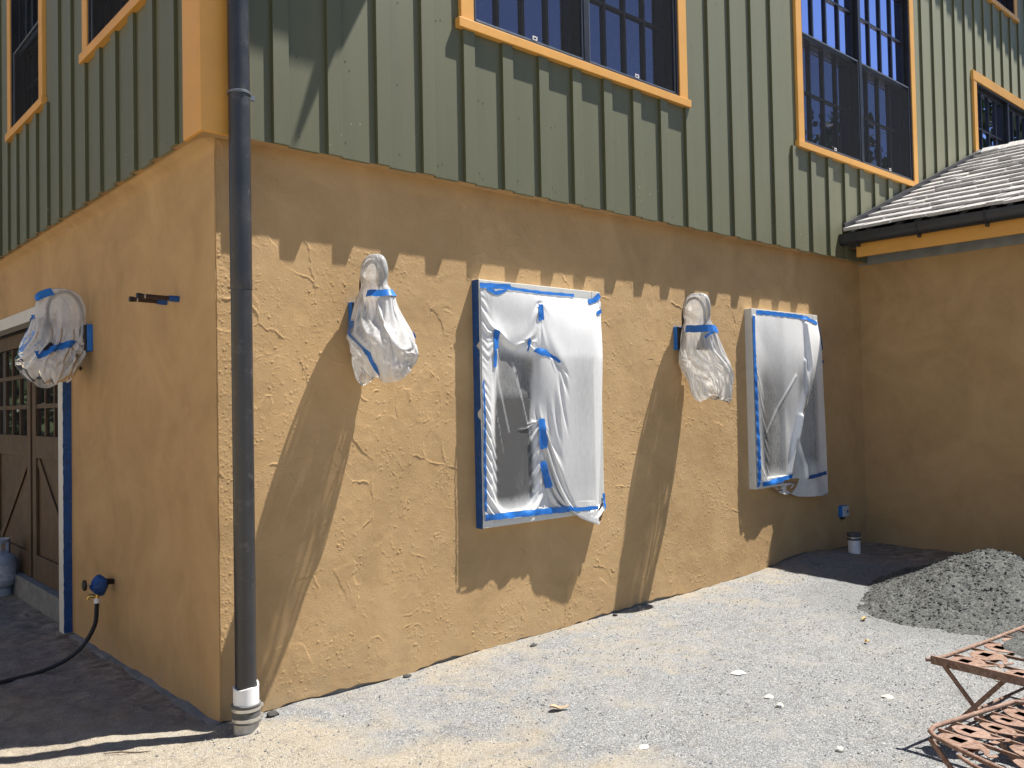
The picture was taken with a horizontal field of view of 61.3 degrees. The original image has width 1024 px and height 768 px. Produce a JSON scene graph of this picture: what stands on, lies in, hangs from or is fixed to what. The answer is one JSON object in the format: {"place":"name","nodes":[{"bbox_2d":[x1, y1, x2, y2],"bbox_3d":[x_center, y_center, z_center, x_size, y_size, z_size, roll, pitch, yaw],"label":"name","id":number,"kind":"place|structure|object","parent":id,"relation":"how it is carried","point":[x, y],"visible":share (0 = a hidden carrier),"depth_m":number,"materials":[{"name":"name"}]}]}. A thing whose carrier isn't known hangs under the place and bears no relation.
{"place":"outdoors","nodes":[
{"label":"outdoors","id":0,"kind":"place"},
{"bbox_2d":[0,542,1023,767],"bbox_3d":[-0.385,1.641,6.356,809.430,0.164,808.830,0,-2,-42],"label":"ground","id":1,"kind":"structure","parent":0,"point":[85,707],"depth_m":4.43,"materials":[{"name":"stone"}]},
{"bbox_2d":[0,537,17,595],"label":"propane tank","id":2,"kind":"object","parent":1,"relation":"on","point":[8,565],"visible":0.98,"depth_m":7.38,"materials":[{"name":"metal"}]},
{"bbox_2d":[104,751,149,753],"bbox_3d":[-1.729,1.655,3.882,0.208,0.012,0.011,-1,-1,-3],"label":"twig","id":3,"kind":"object","parent":1,"relation":"on","point":[126,752],"visible":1,"depth_m":3.88,"materials":[{"name":"wood"}]},
{"bbox_2d":[267,710,278,717],"bbox_3d":[-1.196,1.654,4.322,0.061,0.037,0.050,0,-2,-42],"label":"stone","id":4,"kind":"object","parent":1,"relation":"on","point":[272,713],"visible":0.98,"depth_m":4.31,"materials":[{"name":"grey stone"}]},
{"bbox_2d":[403,674,411,677],"bbox_3d":[-0.593,1.659,4.897,0.048,0.030,0.045,-1,-1,0],"label":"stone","id":5,"kind":"object","parent":1,"relation":"on","point":[406,675],"visible":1,"depth_m":4.88,"materials":[{"name":"grey stone"}]},
{"bbox_2d":[0,0,1023,726],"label":"house","id":6,"kind":"structure","parent":1,"relation":"on","point":[848,174],"depth_m":5.80,"materials":[{"name":"paint"}]},
{"bbox_2d":[0,332,32,576],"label":"garage door","id":7,"kind":"structure","parent":6,"relation":"in","point":[16,466],"depth_m":7.73,"materials":[{"name":"brown wood"}]},
{"bbox_2d":[5,0,46,142],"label":"window","id":8,"kind":"structure","parent":6,"relation":"in","point":[26,19],"depth_m":6.81,"materials":[{"name":"paint"}]},
{"bbox_2d":[32,382,58,591],"bbox_3d":[-3.558,0.561,6.758,0.052,2.075,1.303,0,-2,-42],"label":"garage door","id":9,"kind":"structure","parent":6,"relation":"in","point":[44,400],"depth_m":6.96,"materials":[{"name":"brown wood"}]},
{"bbox_2d":[62,324,72,633],"bbox_3d":[-3.136,0.568,6.100,0.066,2.360,0.001,0,-2,-42],"label":"masking tape","id":10,"kind":"object","parent":6,"relation":"attached to","point":[67,504],"visible":0.74,"depth_m":6.09,"materials":[{"name":"blue paper"}]},
{"bbox_2d":[44,305,92,352],"bbox_3d":[-2.950,-0.405,5.681,0.343,0.426,0.154,0,-2,-42],"label":"wall lamp","id":11,"kind":"object","parent":6,"relation":"attached to","point":[88,337],"visible":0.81,"depth_m":5.73,"materials":[{"name":"blue metal"}]},
{"bbox_2d":[14,288,87,387],"bbox_3d":[-3.010,-0.302,5.658,0.436,0.655,0.267,0,-2,-42],"label":"plastic bag","id":12,"kind":"object","parent":11,"relation":"hanging from","point":[36,364],"visible":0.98,"depth_m":5.60,"materials":[{"name":"white plastic"}]},
{"bbox_2d":[82,574,114,599],"bbox_3d":[-2.560,1.258,5.366,0.190,0.153,0.078,0,-2,-42],"label":"hose tap","id":13,"kind":"object","parent":6,"relation":"attached to","point":[98,585],"visible":1,"depth_m":5.34,"materials":[{"name":"blue metal"}]},
{"bbox_2d":[0,598,99,683],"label":"garden hose","id":14,"kind":"object","parent":13,"relation":"attached to","point":[88,636],"visible":1,"depth_m":5.23,"materials":[{"name":"black rubber"}]},
{"bbox_2d":[79,0,145,64],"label":"window","id":15,"kind":"structure","parent":6,"relation":"in","point":[100,18],"depth_m":5.31,"materials":[{"name":"paint"}]},
{"bbox_2d":[128,296,167,304],"bbox_3d":[-1.971,-0.452,4.694,0.212,0.034,0.034,0,-2,-44],"label":"wall rod","id":16,"kind":"object","parent":6,"relation":"attached to","point":[135,299],"depth_m":4.68,"materials":[{"name":"brown metal"}]},
{"bbox_2d":[136,293,179,301],"bbox_3d":[-1.862,-0.455,4.557,0.232,0.034,0.034,0,-2,-44],"label":"wall rod","id":17,"kind":"object","parent":6,"relation":"attached to","point":[171,298],"depth_m":4.55,"materials":[{"name":"brown metal"}]},
{"bbox_2d":[227,0,263,735],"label":"downspout","id":18,"kind":"object","parent":6,"relation":"attached to","point":[246,705],"visible":0.96,"depth_m":4.13,"materials":[{"name":"grey metal"}]},
{"bbox_2d":[348,264,381,333],"bbox_3d":[-0.758,-0.463,4.680,0.154,0.426,0.343,0,-2,-42],"label":"wall lamp","id":19,"kind":"object","parent":6,"relation":"attached to","point":[350,306],"visible":0.17,"depth_m":4.75,"materials":[{"name":"blue metal"}]},
{"bbox_2d":[346,254,418,384],"bbox_3d":[-0.695,-0.352,4.623,0.334,0.704,0.480,0,-2,-42],"label":"plastic bag","id":20,"kind":"object","parent":19,"relation":"hanging from","point":[383,346],"visible":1,"depth_m":4.52,"materials":[{"name":"white plastic"}]},
{"bbox_2d":[472,279,605,528],"bbox_3d":[0.230,0.160,5.653,1.111,1.610,0.088,0,-2,-38],"label":"plastic sheet","id":21,"kind":"object","parent":6,"relation":"attached to","point":[557,340],"visible":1,"depth_m":5.67,"materials":[{"name":"white plastic"}]},
{"bbox_2d":[476,279,604,528],"bbox_3d":[0.197,0.122,5.690,1.098,1.530,0.072,0,-2,-42],"label":"window","id":22,"kind":"structure","parent":6,"relation":"in","point":[514,450],"depth_m":5.54,"materials":[{"name":"paint"}]},
{"bbox_2d":[455,0,690,107],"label":"window","id":23,"kind":"structure","parent":6,"relation":"in","point":[641,45],"depth_m":6.12,"materials":[{"name":"paint"}]},
{"bbox_2d":[673,297,713,350],"bbox_3d":[1.397,-0.456,6.606,0.154,0.426,0.343,0,-2,-42],"label":"wall lamp","id":24,"kind":"object","parent":6,"relation":"attached to","point":[677,333],"visible":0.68,"depth_m":6.67,"materials":[{"name":"blue metal"}]},
{"bbox_2d":[679,293,733,401],"bbox_3d":[1.485,-0.276,6.605,0.305,0.841,0.426,0,-2,-42],"label":"plastic bag","id":25,"kind":"object","parent":24,"relation":"hanging from","point":[701,366],"visible":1,"depth_m":6.51,"materials":[{"name":"white plastic"}]},
{"bbox_2d":[744,308,819,488],"bbox_3d":[2.423,0.126,7.679,1.093,1.530,0.072,0,-2,-42],"label":"window","id":26,"kind":"structure","parent":6,"relation":"in","point":[774,406],"depth_m":7.58,"materials":[{"name":"paint"}]},
{"bbox_2d":[753,310,827,496],"bbox_3d":[2.483,0.194,7.659,1.147,1.653,0.085,0,-2,-38],"label":"plastic sheet","id":27,"kind":"object","parent":6,"relation":"attached to","point":[788,347],"visible":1,"depth_m":7.69,"materials":[{"name":"white plastic"}]},
{"bbox_2d":[838,505,848,518],"bbox_3d":[3.201,1.238,8.333,0.106,0.130,0.063,0,-2,-42],"label":"outlet box","id":28,"kind":"object","parent":6,"relation":"attached to","point":[843,511],"visible":1,"depth_m":8.30,"materials":[{"name":"grey paint"}]},
{"bbox_2d":[793,0,918,186],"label":"window","id":29,"kind":"structure","parent":6,"relation":"in","point":[855,86],"depth_m":8.69,"materials":[{"name":"paint"}]},
{"bbox_2d":[971,70,1023,151],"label":"window","id":30,"kind":"structure","parent":6,"relation":"in","point":[998,115],"depth_m":11.24,"materials":[{"name":"paint"}]},
{"bbox_2d":[987,0,1019,23],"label":"window","id":31,"kind":"structure","parent":6,"relation":"in","point":[1009,7],"depth_m":11.71,"materials":[{"name":"paint"}]},
{"bbox_2d":[549,704,569,708],"bbox_3d":[0.236,1.598,4.275,0.102,0.021,0.046,-1,-1,4],"label":"dry leaf","id":32,"kind":"object","parent":1,"relation":"on","point":[556,706],"visible":1,"depth_m":4.28,"materials":[{"name":"beige plant"}]},
{"bbox_2d":[638,744,648,749],"bbox_3d":[0.580,1.597,3.799,0.046,0.015,0.056,-2,-2,21],"label":"stone","id":33,"kind":"object","parent":1,"relation":"on","point":[643,747],"visible":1,"depth_m":3.79,"materials":[{"name":"white stone"}]},
{"bbox_2d":[731,670,746,674],"bbox_3d":[1.255,1.601,4.784,0.089,0.016,0.069,0,-2,-42],"label":"stone","id":34,"kind":"object","parent":1,"relation":"on","point":[738,672],"visible":1,"depth_m":4.78,"materials":[{"name":"white stone"}]},
{"bbox_2d":[763,694,773,698],"bbox_3d":[1.306,1.588,4.386,0.065,0.016,0.052,0,-2,-42],"label":"stone","id":35,"kind":"object","parent":1,"relation":"on","point":[768,696],"visible":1,"depth_m":4.37,"materials":[{"name":"white stone"}]},
{"bbox_2d":[775,702,783,707],"bbox_3d":[1.317,1.585,4.249,0.044,0.031,0.035,0,-2,-42],"label":"stone","id":36,"kind":"object","parent":1,"relation":"on","point":[779,705],"visible":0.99,"depth_m":4.24,"materials":[{"name":"white stone"}]},
{"bbox_2d":[835,746,843,752],"bbox_3d":[1.410,1.570,3.714,0.044,0.025,0.034,0,-2,-42],"label":"stone","id":37,"kind":"object","parent":1,"relation":"on","point":[839,749],"visible":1,"depth_m":3.70,"materials":[{"name":"white stone"}]},
{"bbox_2d":[847,532,860,553],"bbox_3d":[3.177,1.523,8.021,0.124,0.290,0.124,0,-2,-42],"label":"vent pipe","id":38,"kind":"object","parent":1,"relation":"on","point":[853,538],"visible":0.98,"depth_m":7.97,"materials":[{"name":"white plastic"}]},
{"bbox_2d":[881,694,893,699],"bbox_3d":[1.882,1.569,4.330,0.072,0.019,0.055,0,-2,-42],"label":"stone","id":39,"kind":"object","parent":1,"relation":"on","point":[888,697],"visible":1,"depth_m":4.32,"materials":[{"name":"white stone"}]},
{"bbox_2d":[857,550,1023,637],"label":"gravel pile","id":40,"kind":"object","parent":1,"relation":"on","point":[963,620],"visible":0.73,"depth_m":5.79,"materials":[{"name":"grey gravel"}]},
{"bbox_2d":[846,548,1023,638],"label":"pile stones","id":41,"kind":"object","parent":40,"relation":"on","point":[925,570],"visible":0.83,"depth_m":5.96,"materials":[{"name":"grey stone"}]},
{"bbox_2d":[925,625,1023,763],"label":"folding table","id":42,"kind":"object","parent":1,"relation":"on","point":[975,663],"visible":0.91,"depth_m":3.72,"materials":[{"name":"metal"}]},
{"bbox_2d":[928,699,1023,767],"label":"folding table","id":43,"kind":"object","parent":1,"relation":"on","point":[959,743],"visible":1,"depth_m":2.97,"materials":[{"name":"metal"}]},
{"bbox_2d":[1002,634,1023,657],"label":"gravel heap","id":44,"kind":"object","parent":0,"point":[1015,644],"visible":1,"depth_m":3.90,"materials":[{"name":"grey gravel"}]}
]}

